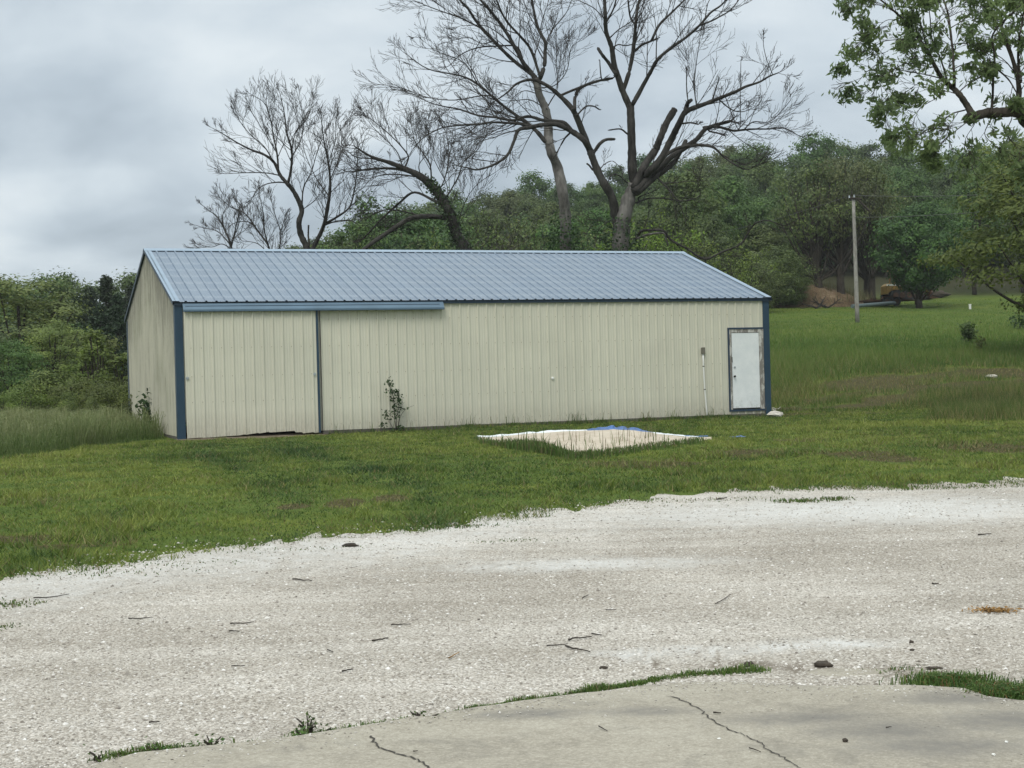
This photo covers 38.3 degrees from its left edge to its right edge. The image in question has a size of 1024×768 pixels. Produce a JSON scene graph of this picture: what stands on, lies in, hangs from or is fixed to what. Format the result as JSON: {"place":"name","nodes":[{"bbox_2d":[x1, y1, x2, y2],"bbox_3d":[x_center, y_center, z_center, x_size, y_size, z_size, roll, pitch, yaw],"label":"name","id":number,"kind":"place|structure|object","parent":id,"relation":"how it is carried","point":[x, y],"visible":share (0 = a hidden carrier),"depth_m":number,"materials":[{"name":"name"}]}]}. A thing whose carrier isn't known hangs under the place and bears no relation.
{"place":"outdoors","nodes":[
{"label":"outdoors","id":0,"kind":"place"},
{"bbox_2d":[0,403,167,457],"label":"tall grass","id":1,"kind":"structure","parent":0,"point":[25,431],"depth_m":31.91,"materials":[{"name":"green plant"}]},
{"bbox_2d":[0,476,1023,767],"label":"gravel drive","id":2,"kind":"structure","parent":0,"point":[894,506],"depth_m":10.11,"materials":[{"name":"grey gravel"}]},
{"bbox_2d":[101,662,771,759],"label":"edge grass","id":3,"kind":"structure","parent":2,"relation":"on","point":[596,687],"depth_m":7.42,"materials":[{"name":"green plant"}]},
{"bbox_2d":[0,476,1022,630],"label":"gravel weeds","id":4,"kind":"object","parent":2,"relation":"on","point":[831,498],"visible":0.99,"depth_m":16.48,"materials":[{"name":"green plant"}]},
{"bbox_2d":[0,489,1023,767],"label":"gravel stones","id":5,"kind":"object","parent":2,"relation":"on","point":[368,705],"visible":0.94,"depth_m":8.90,"materials":[{"name":"grey gravel"}]},
{"bbox_2d":[808,668,888,675],"bbox_3d":[1.774,1.532,7.749,0.468,0.040,0.214,-1,0,0],"label":"concrete patch","id":6,"kind":"object","parent":2,"relation":"on","point":[826,672],"visible":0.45,"depth_m":7.75,"materials":[{"name":"grey concrete"}]},
{"bbox_2d":[862,664,1023,699],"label":"corner grass","id":7,"kind":"structure","parent":2,"relation":"on","point":[999,688],"depth_m":7.29,"materials":[{"name":"green plant"}]},
{"bbox_2d":[0,246,1023,580],"bbox_3d":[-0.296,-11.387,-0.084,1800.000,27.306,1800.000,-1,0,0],"label":"ground","id":8,"kind":"structure","parent":0,"point":[960,290],"depth_m":21.03,"materials":[{"name":"green plant"}]},
{"bbox_2d":[0,381,53,413],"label":"bush","id":9,"kind":"object","parent":8,"relation":"on","point":[15,390],"visible":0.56,"depth_m":53.07,"materials":[{"name":"green plant"}]},
{"bbox_2d":[0,337,57,403],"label":"layered tree","id":10,"kind":"object","parent":8,"relation":"on","point":[20,367],"visible":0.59,"depth_m":59.79,"materials":[{"name":"green plant"}]},
{"bbox_2d":[0,273,57,325],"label":"tree","id":11,"kind":"object","parent":8,"relation":"on","point":[7,296],"visible":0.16,"depth_m":94.46,"materials":[{"name":"green plant"}]},
{"bbox_2d":[3,269,72,322],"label":"tree","id":12,"kind":"object","parent":8,"relation":"on","point":[60,290],"visible":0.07,"depth_m":97.72,"materials":[{"name":"green plant"}]},
{"bbox_2d":[5,368,86,413],"bbox_3d":[-17.369,0.521,55.002,3.555,2.401,3.263,-1,0,12],"label":"bush","id":13,"kind":"object","parent":8,"relation":"on","point":[46,378],"visible":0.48,"depth_m":54.60,"materials":[{"name":"green plant"}]},
{"bbox_2d":[0,272,114,392],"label":"layered tree","id":14,"kind":"object","parent":8,"relation":"on","point":[59,306],"visible":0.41,"depth_m":73.96,"materials":[{"name":"green plant"}]},
{"bbox_2d":[0,318,119,410],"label":"layered tree","id":15,"kind":"object","parent":8,"relation":"on","point":[43,340],"visible":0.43,"depth_m":65.36,"materials":[{"name":"green plant"}]},
{"bbox_2d":[45,390,82,412],"bbox_3d":[-15.721,0.854,51.990,1.532,1.380,1.407,-1,1,42],"label":"bush","id":16,"kind":"object","parent":8,"relation":"on","point":[69,404],"visible":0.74,"depth_m":51.92,"materials":[{"name":"green plant"}]},
{"bbox_2d":[45,267,101,302],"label":"tree","id":17,"kind":"object","parent":8,"relation":"on","point":[78,290],"visible":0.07,"depth_m":103.17,"materials":[{"name":"green plant"}]},
{"bbox_2d":[45,376,111,413],"bbox_3d":[-16.143,0.622,54.094,2.885,2.021,2.454,-1,1,36],"label":"bush","id":18,"kind":"object","parent":8,"relation":"on","point":[80,383],"visible":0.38,"depth_m":53.65,"materials":[{"name":"green plant"}]},
{"bbox_2d":[62,345,106,404],"bbox_3d":[-16.746,0.066,57.953,2.186,3.175,2.166,-1,1,35],"label":"sapling","id":19,"kind":"object","parent":8,"relation":"on","point":[79,371],"visible":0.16,"depth_m":57.79,"materials":[{"name":"green plant"}]},
{"bbox_2d":[74,286,101,331],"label":"cedar tree","id":20,"kind":"object","parent":8,"relation":"on","point":[92,299],"visible":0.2,"depth_m":89.75,"materials":[{"name":"green plant"}]},
{"bbox_2d":[71,324,122,403],"bbox_3d":[-15.709,-0.298,56.006,1.932,3.964,1.950,-2,0,-11],"label":"sapling","id":21,"kind":"object","parent":8,"relation":"on","point":[89,349],"visible":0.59,"depth_m":55.90,"materials":[{"name":"green plant"}]},
{"bbox_2d":[75,304,126,401],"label":"cedar tree","id":22,"kind":"object","parent":8,"relation":"on","point":[98,321],"visible":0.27,"depth_m":83.80,"materials":[{"name":"green plant"}]},
{"bbox_2d":[75,374,126,410],"bbox_3d":[-14.877,0.588,52.965,2.749,1.926,2.339,-2,0,-6],"label":"bush","id":23,"kind":"object","parent":8,"relation":"on","point":[94,392],"visible":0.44,"depth_m":52.66,"materials":[{"name":"green plant"}]},
{"bbox_2d":[80,268,136,307],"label":"tree","id":24,"kind":"object","parent":8,"relation":"on","point":[128,279],"visible":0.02,"depth_m":117.23,"materials":[{"name":"green plant"}]},
{"bbox_2d":[92,335,127,396],"bbox_3d":[-15.457,-0.158,57.043,1.890,3.493,1.873,-2,0,-19],"label":"sapling","id":25,"kind":"object","parent":8,"relation":"on","point":[115,346],"visible":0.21,"depth_m":56.76,"materials":[{"name":"green plant"}]},
{"bbox_2d":[94,274,127,364],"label":"cedar tree","id":26,"kind":"object","parent":8,"relation":"on","point":[106,286],"visible":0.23,"depth_m":91.69,"materials":[{"name":"green plant"}]},
{"bbox_2d":[94,350,127,405],"bbox_3d":[-14.768,0.100,56.002,2.232,2.863,2.253,-1,0,2],"label":"sapling","id":27,"kind":"object","parent":8,"relation":"on","point":[121,358],"visible":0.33,"depth_m":55.77,"materials":[{"name":"green plant"}]},
{"bbox_2d":[96,381,128,417],"bbox_3d":[-13.860,0.628,52.108,1.882,1.722,2.213,-2,1,-36],"label":"bush","id":28,"kind":"object","parent":8,"relation":"on","point":[119,402],"visible":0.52,"depth_m":51.73,"materials":[{"name":"green plant"}]},
{"bbox_2d":[98,293,127,384],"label":"cedar tree","id":29,"kind":"object","parent":8,"relation":"on","point":[116,310],"visible":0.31,"depth_m":87.68,"materials":[{"name":"green plant"}]},
{"bbox_2d":[183,188,258,248],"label":"bare tree","id":30,"kind":"object","parent":8,"relation":"on","point":[223,224],"visible":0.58,"depth_m":80.09,"materials":[{"name":"grey plant"}]},
{"bbox_2d":[209,177,294,248],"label":"bare tree","id":31,"kind":"object","parent":8,"relation":"on","point":[285,222],"visible":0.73,"depth_m":76.09,"materials":[{"name":"brown plant"}]},
{"bbox_2d":[203,66,393,248],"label":"bare tree","id":32,"kind":"object","parent":8,"relation":"on","point":[302,238],"visible":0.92,"depth_m":70.86,"materials":[{"name":"brown plant"}]},
{"bbox_2d":[317,215,395,249],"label":"hill tree","id":33,"kind":"object","parent":8,"relation":"on","point":[363,232],"visible":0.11,"depth_m":91.21,"materials":[{"name":"green plant"}]},
{"bbox_2d":[379,376,411,431],"bbox_3d":[-2.723,0.507,34.724,0.922,1.395,0.364,-2,1,-41],"label":"wall sapling","id":34,"kind":"object","parent":8,"relation":"on","point":[392,391],"visible":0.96,"depth_m":34.68,"materials":[{"name":"green plant"}]},
{"bbox_2d":[337,191,468,249],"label":"hill tree","id":35,"kind":"object","parent":8,"relation":"on","point":[396,244],"visible":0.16,"depth_m":95.85,"materials":[{"name":"green plant"}]},
{"bbox_2d":[316,87,509,249],"bbox_3d":[-4.121,-6.322,61.559,7.941,12.886,4.464,-2,0,-8],"label":"dead tree","id":36,"kind":"object","parent":8,"relation":"on","point":[458,238],"visible":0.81,"depth_m":61.52,"materials":[{"name":"brown wood"}]},
{"bbox_2d":[124,248,771,438],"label":"metal shed","id":37,"kind":"structure","parent":8,"relation":"on","point":[240,342],"depth_m":36.10,"materials":[{"name":"beige metal"}]},
{"bbox_2d":[184,311,320,438],"bbox_3d":[-5.902,-0.269,33.649,3.061,2.905,0.085,-2,0,-21],"label":"sliding door","id":38,"kind":"structure","parent":37,"relation":"in","point":[247,372],"depth_m":33.62,"materials":[{"name":"beige metal"}]},
{"bbox_2d":[731,333,759,407],"bbox_3d":[6.085,-0.355,38.257,0.800,1.945,0.095,-2,0,-21],"label":"entry door","id":39,"kind":"structure","parent":37,"relation":"in","point":[745,346],"depth_m":38.29,"materials":[{"name":"white metal"}]},
{"bbox_2d":[417,209,491,249],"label":"hill tree","id":40,"kind":"object","parent":8,"relation":"on","point":[438,223],"visible":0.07,"depth_m":108.94,"materials":[{"name":"green plant"}]},
{"bbox_2d":[406,204,516,249],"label":"scrub tree","id":41,"kind":"object","parent":8,"relation":"on","point":[475,244],"visible":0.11,"depth_m":71.36,"materials":[{"name":"green plant"}]},
{"bbox_2d":[445,197,491,231],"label":"hill tree","id":42,"kind":"object","parent":8,"relation":"on","point":[459,208],"visible":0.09,"depth_m":179.12,"materials":[{"name":"green plant"}]},
{"bbox_2d":[351,0,599,250],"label":"dead tree","id":43,"kind":"object","parent":8,"relation":"on","point":[564,239],"visible":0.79,"depth_m":64.75,"materials":[{"name":"brown wood"}]},
{"bbox_2d":[464,187,505,227],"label":"hill tree","id":44,"kind":"object","parent":8,"relation":"on","point":[488,199],"visible":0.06,"depth_m":188.28,"materials":[{"name":"green plant"}]},
{"bbox_2d":[462,204,515,249],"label":"hill tree","id":45,"kind":"object","parent":8,"relation":"on","point":[486,222],"visible":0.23,"depth_m":119.27,"materials":[{"name":"green plant"}]},
{"bbox_2d":[471,213,538,250],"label":"scrub tree","id":46,"kind":"object","parent":8,"relation":"on","point":[511,240],"visible":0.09,"depth_m":77.11,"materials":[{"name":"green plant"}]},
{"bbox_2d":[477,189,537,229],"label":"hill tree","id":47,"kind":"object","parent":8,"relation":"on","point":[508,198],"visible":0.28,"depth_m":181.70,"materials":[{"name":"green plant"}]},
{"bbox_2d":[476,203,550,249],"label":"scrub tree","id":48,"kind":"object","parent":8,"relation":"on","point":[500,241],"visible":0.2,"depth_m":100.62,"materials":[{"name":"green plant"}]},
{"bbox_2d":[507,220,547,249],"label":"hill tree","id":49,"kind":"object","parent":8,"relation":"on","point":[526,231],"visible":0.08,"depth_m":111.22,"materials":[{"name":"green plant"}]},
{"bbox_2d":[504,197,557,235],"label":"hill tree","id":50,"kind":"object","parent":8,"relation":"on","point":[524,206],"visible":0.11,"depth_m":161.17,"materials":[{"name":"green plant"}]},
{"bbox_2d":[499,164,580,202],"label":"hill tree","id":51,"kind":"object","parent":8,"relation":"on","point":[543,186],"visible":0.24,"depth_m":207.95,"materials":[{"name":"green plant"}]},
{"bbox_2d":[512,197,579,226],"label":"hill tree","id":52,"kind":"object","parent":8,"relation":"on","point":[551,208],"visible":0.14,"depth_m":154.66,"materials":[{"name":"green plant"}]},
{"bbox_2d":[329,406,767,433],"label":"wall weeds","id":53,"kind":"object","parent":8,"relation":"on","point":[696,416],"depth_m":36.44,"materials":[{"name":"green plant"}]},
{"bbox_2d":[520,217,596,250],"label":"hill tree","id":54,"kind":"object","parent":8,"relation":"on","point":[538,233],"visible":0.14,"depth_m":107.28,"materials":[{"name":"green plant"}]},
{"bbox_2d":[520,208,600,250],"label":"scrub tree","id":55,"kind":"object","parent":8,"relation":"on","point":[544,239],"visible":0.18,"depth_m":99.24,"materials":[{"name":"green plant"}]},
{"bbox_2d":[543,181,581,211],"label":"hill tree","id":56,"kind":"object","parent":8,"relation":"on","point":[555,196],"visible":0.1,"depth_m":189.03,"materials":[{"name":"green plant"}]},
{"bbox_2d":[472,428,708,460],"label":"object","id":57,"kind":"object","parent":8,"relation":"on","point":[544,447],"visible":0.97,"depth_m":24.42,"materials":[{"name":"green plant"}]},
{"bbox_2d":[572,202,611,248],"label":"hill tree","id":58,"kind":"object","parent":8,"relation":"on","point":[596,217],"visible":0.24,"depth_m":120.97,"materials":[{"name":"green plant"}]},
{"bbox_2d":[482,429,711,451],"bbox_3d":[1.530,0.969,27.023,4.518,0.280,7.970,-1,0,0],"label":"sand pile","id":59,"kind":"object","parent":8,"relation":"on","point":[597,438],"visible":0.59,"depth_m":25.84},
{"bbox_2d":[518,423,659,451],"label":"sand stalks","id":60,"kind":"object","parent":59,"relation":"on","point":[591,438],"visible":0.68,"depth_m":25.08,"materials":[{"name":"beige plant"}]},
{"bbox_2d":[573,182,622,221],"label":"hill tree","id":61,"kind":"object","parent":8,"relation":"on","point":[600,192],"visible":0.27,"depth_m":177.03,"materials":[{"name":"green plant"}]},
{"bbox_2d":[386,0,818,286],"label":"dead tree","id":62,"kind":"object","parent":8,"relation":"on","point":[644,178],"visible":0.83,"depth_m":57.66,"materials":[{"name":"brown wood"}]},
{"bbox_2d":[593,163,628,205],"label":"hill tree","id":63,"kind":"object","parent":8,"relation":"on","point":[617,178],"visible":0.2,"depth_m":199.64,"materials":[{"name":"green plant"}]},
{"bbox_2d":[590,210,667,250],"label":"scrub tree","id":64,"kind":"object","parent":8,"relation":"on","point":[655,242],"visible":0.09,"depth_m":81.31,"materials":[{"name":"green plant"}]},
{"bbox_2d":[601,195,709,255],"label":"scrub tree","id":65,"kind":"object","parent":8,"relation":"on","point":[677,240],"visible":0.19,"depth_m":82.69,"materials":[{"name":"green plant"}]},
{"bbox_2d":[632,186,683,247],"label":"hill tree","id":66,"kind":"object","parent":8,"relation":"on","point":[650,213],"visible":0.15,"depth_m":123.13,"materials":[{"name":"green plant"}]},
{"bbox_2d":[651,212,722,271],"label":"scrub tree","id":67,"kind":"object","parent":8,"relation":"on","point":[698,249],"visible":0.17,"depth_m":86.66,"materials":[{"name":"green plant"}]},
{"bbox_2d":[630,166,744,255],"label":"hill tree","id":68,"kind":"object","parent":8,"relation":"on","point":[688,176],"visible":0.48,"depth_m":110.72,"materials":[{"name":"green plant"}]},
{"bbox_2d":[666,152,725,189],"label":"hill tree","id":69,"kind":"object","parent":8,"relation":"on","point":[696,161],"visible":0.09,"depth_m":186.92,"materials":[{"name":"green plant"}]},
{"bbox_2d":[676,197,743,268],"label":"hill tree","id":70,"kind":"object","parent":8,"relation":"on","point":[730,229],"visible":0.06,"depth_m":116.67,"materials":[{"name":"green plant"}]},
{"bbox_2d":[677,214,745,277],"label":"hill tree","id":71,"kind":"object","parent":8,"relation":"on","point":[711,225],"visible":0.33,"depth_m":107.42,"materials":[{"name":"green plant"}]},
{"bbox_2d":[682,223,747,277],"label":"scrub tree","id":72,"kind":"object","parent":8,"relation":"on","point":[723,264],"visible":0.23,"depth_m":88.22,"materials":[{"name":"green plant"}]},
{"bbox_2d":[694,141,752,185],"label":"hill tree","id":73,"kind":"object","parent":8,"relation":"on","point":[718,158],"visible":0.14,"depth_m":199.02,"materials":[{"name":"green plant"}]},
{"bbox_2d":[679,173,778,267],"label":"hill tree","id":74,"kind":"object","parent":8,"relation":"on","point":[730,185],"visible":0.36,"depth_m":118.60,"materials":[{"name":"green plant"}]},
{"bbox_2d":[706,234,783,290],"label":"scrub tree","id":75,"kind":"object","parent":8,"relation":"on","point":[746,275],"visible":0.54,"depth_m":83.88,"materials":[{"name":"green plant"}]},
{"bbox_2d":[716,137,784,199],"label":"hill tree","id":76,"kind":"object","parent":8,"relation":"on","point":[754,153],"visible":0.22,"depth_m":187.46,"materials":[{"name":"green plant"}]},
{"bbox_2d":[729,259,789,307],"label":"bushy tree","id":77,"kind":"object","parent":8,"relation":"on","point":[761,270],"visible":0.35,"depth_m":103.47,"materials":[{"name":"green plant"}]},
{"bbox_2d":[732,159,790,205],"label":"hill tree","id":78,"kind":"object","parent":8,"relation":"on","point":[767,177],"visible":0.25,"depth_m":167.85,"materials":[{"name":"green plant"}]},
{"bbox_2d":[725,221,807,279],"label":"bushy tree","id":79,"kind":"object","parent":8,"relation":"on","point":[767,236],"visible":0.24,"depth_m":116.79,"materials":[{"name":"green plant"}]},
{"bbox_2d":[733,189,801,273],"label":"hill tree","id":80,"kind":"object","parent":8,"relation":"on","point":[775,198],"visible":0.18,"depth_m":136.08,"materials":[{"name":"green plant"}]},
{"bbox_2d":[743,241,822,307],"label":"bushy tree","id":81,"kind":"object","parent":8,"relation":"on","point":[772,257],"visible":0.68,"depth_m":109.22,"materials":[{"name":"green plant"}]},
{"bbox_2d":[768,165,828,211],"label":"hill tree","id":82,"kind":"object","parent":8,"relation":"on","point":[790,172],"visible":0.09,"depth_m":157.69,"materials":[{"name":"green plant"}]},
{"bbox_2d":[763,158,866,287],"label":"tree","id":83,"kind":"object","parent":8,"relation":"on","point":[813,244],"visible":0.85,"depth_m":112.65,"materials":[{"name":"green plant"}]},
{"bbox_2d":[769,284,863,307],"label":"dirt heap","id":84,"kind":"object","parent":8,"relation":"on","point":[831,295],"visible":0.19,"depth_m":112.01,"materials":[{"name":"brown soil"}]},
{"bbox_2d":[787,126,853,171],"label":"hill tree","id":85,"kind":"object","parent":8,"relation":"on","point":[816,151],"visible":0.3,"depth_m":196.10,"materials":[{"name":"green plant"}]},
{"bbox_2d":[792,152,891,293],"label":"tree","id":86,"kind":"object","parent":8,"relation":"on","point":[841,231],"visible":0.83,"depth_m":112.45,"materials":[{"name":"green plant"}]},
{"bbox_2d":[820,134,871,174],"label":"hill tree","id":87,"kind":"object","parent":8,"relation":"on","point":[848,148],"visible":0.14,"depth_m":200.28,"materials":[{"name":"green plant"}]},
{"bbox_2d":[849,195,869,322],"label":"utility pole","id":88,"kind":"object","parent":8,"relation":"on","point":[856,291],"visible":0.94,"depth_m":85.29,"materials":[{"name":"wood"}]},
{"bbox_2d":[851,139,888,164],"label":"hill tree","id":89,"kind":"object","parent":8,"relation":"on","point":[868,150],"visible":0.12,"depth_m":212.01,"materials":[{"name":"green plant"}]},
{"bbox_2d":[846,167,898,302],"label":"tree","id":90,"kind":"object","parent":8,"relation":"on","point":[863,276],"visible":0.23,"depth_m":115.80,"materials":[{"name":"green plant"}]},
{"bbox_2d":[828,151,925,302],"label":"tree","id":91,"kind":"object","parent":8,"relation":"on","point":[871,274],"visible":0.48,"depth_m":114.96,"materials":[{"name":"green plant"}]},
{"bbox_2d":[769,297,1023,422],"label":"meadow grass","id":92,"kind":"structure","parent":8,"relation":"on","point":[988,401],"depth_m":54.96,"materials":[{"name":"green plant"}]},
{"bbox_2d":[868,147,945,197],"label":"hill tree","id":93,"kind":"object","parent":8,"relation":"on","point":[904,161],"visible":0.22,"depth_m":179.67,"materials":[{"name":"green plant"}]},
{"bbox_2d":[880,271,938,298],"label":"bulldozer","id":94,"kind":"object","parent":8,"relation":"on","point":[888,292],"visible":0.34,"depth_m":119.56,"materials":[{"name":"metal"}]},
{"bbox_2d":[881,167,942,252],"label":"hill tree","id":95,"kind":"object","parent":8,"relation":"on","point":[914,183],"visible":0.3,"depth_m":148.84,"materials":[{"name":"green plant"}]},
{"bbox_2d":[857,198,978,307],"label":"tree","id":96,"kind":"object","parent":8,"relation":"on","point":[909,277],"visible":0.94,"depth_m":105.99,"materials":[{"name":"green plant"}]},
{"bbox_2d":[821,0,1023,205],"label":"walnut tree","id":97,"kind":"object","parent":8,"relation":"on","point":[930,157],"visible":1,"depth_m":33.36,"materials":[{"name":"green plant"}]},
{"bbox_2d":[930,166,974,235],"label":"hill tree","id":98,"kind":"object","parent":8,"relation":"on","point":[944,185],"visible":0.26,"depth_m":154.22,"materials":[{"name":"green plant"}]},
{"bbox_2d":[898,133,1023,313],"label":"tree","id":99,"kind":"object","parent":8,"relation":"on","point":[964,258],"visible":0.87,"depth_m":57.61,"materials":[{"name":"green plant"}]},
{"bbox_2d":[933,184,992,276],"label":"hill tree","id":100,"kind":"object","parent":8,"relation":"on","point":[954,210],"visible":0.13,"depth_m":144.81,"materials":[{"name":"green plant"}]},
{"bbox_2d":[956,321,981,342],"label":"weed plant","id":101,"kind":"object","parent":8,"relation":"on","point":[967,330],"visible":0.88,"depth_m":66.02,"materials":[{"name":"green plant"}]},
{"bbox_2d":[932,167,1010,294],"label":"tree","id":102,"kind":"object","parent":8,"relation":"on","point":[967,190],"visible":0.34,"depth_m":125.77,"materials":[{"name":"green plant"}]},
{"bbox_2d":[984,189,1023,292],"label":"tree","id":103,"kind":"object","parent":8,"relation":"on","point":[1013,261],"visible":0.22,"depth_m":128.94,"materials":[{"name":"green plant"}]},
{"bbox_2d":[0,0,1023,301],"label":"sky","id":104,"kind":"structure","parent":0,"point":[104,104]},
{"bbox_2d":[85,682,1023,767],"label":"concrete slab","id":105,"kind":"structure","parent":0,"point":[798,729],"depth_m":6.38,"materials":[{"name":"grey concrete"}]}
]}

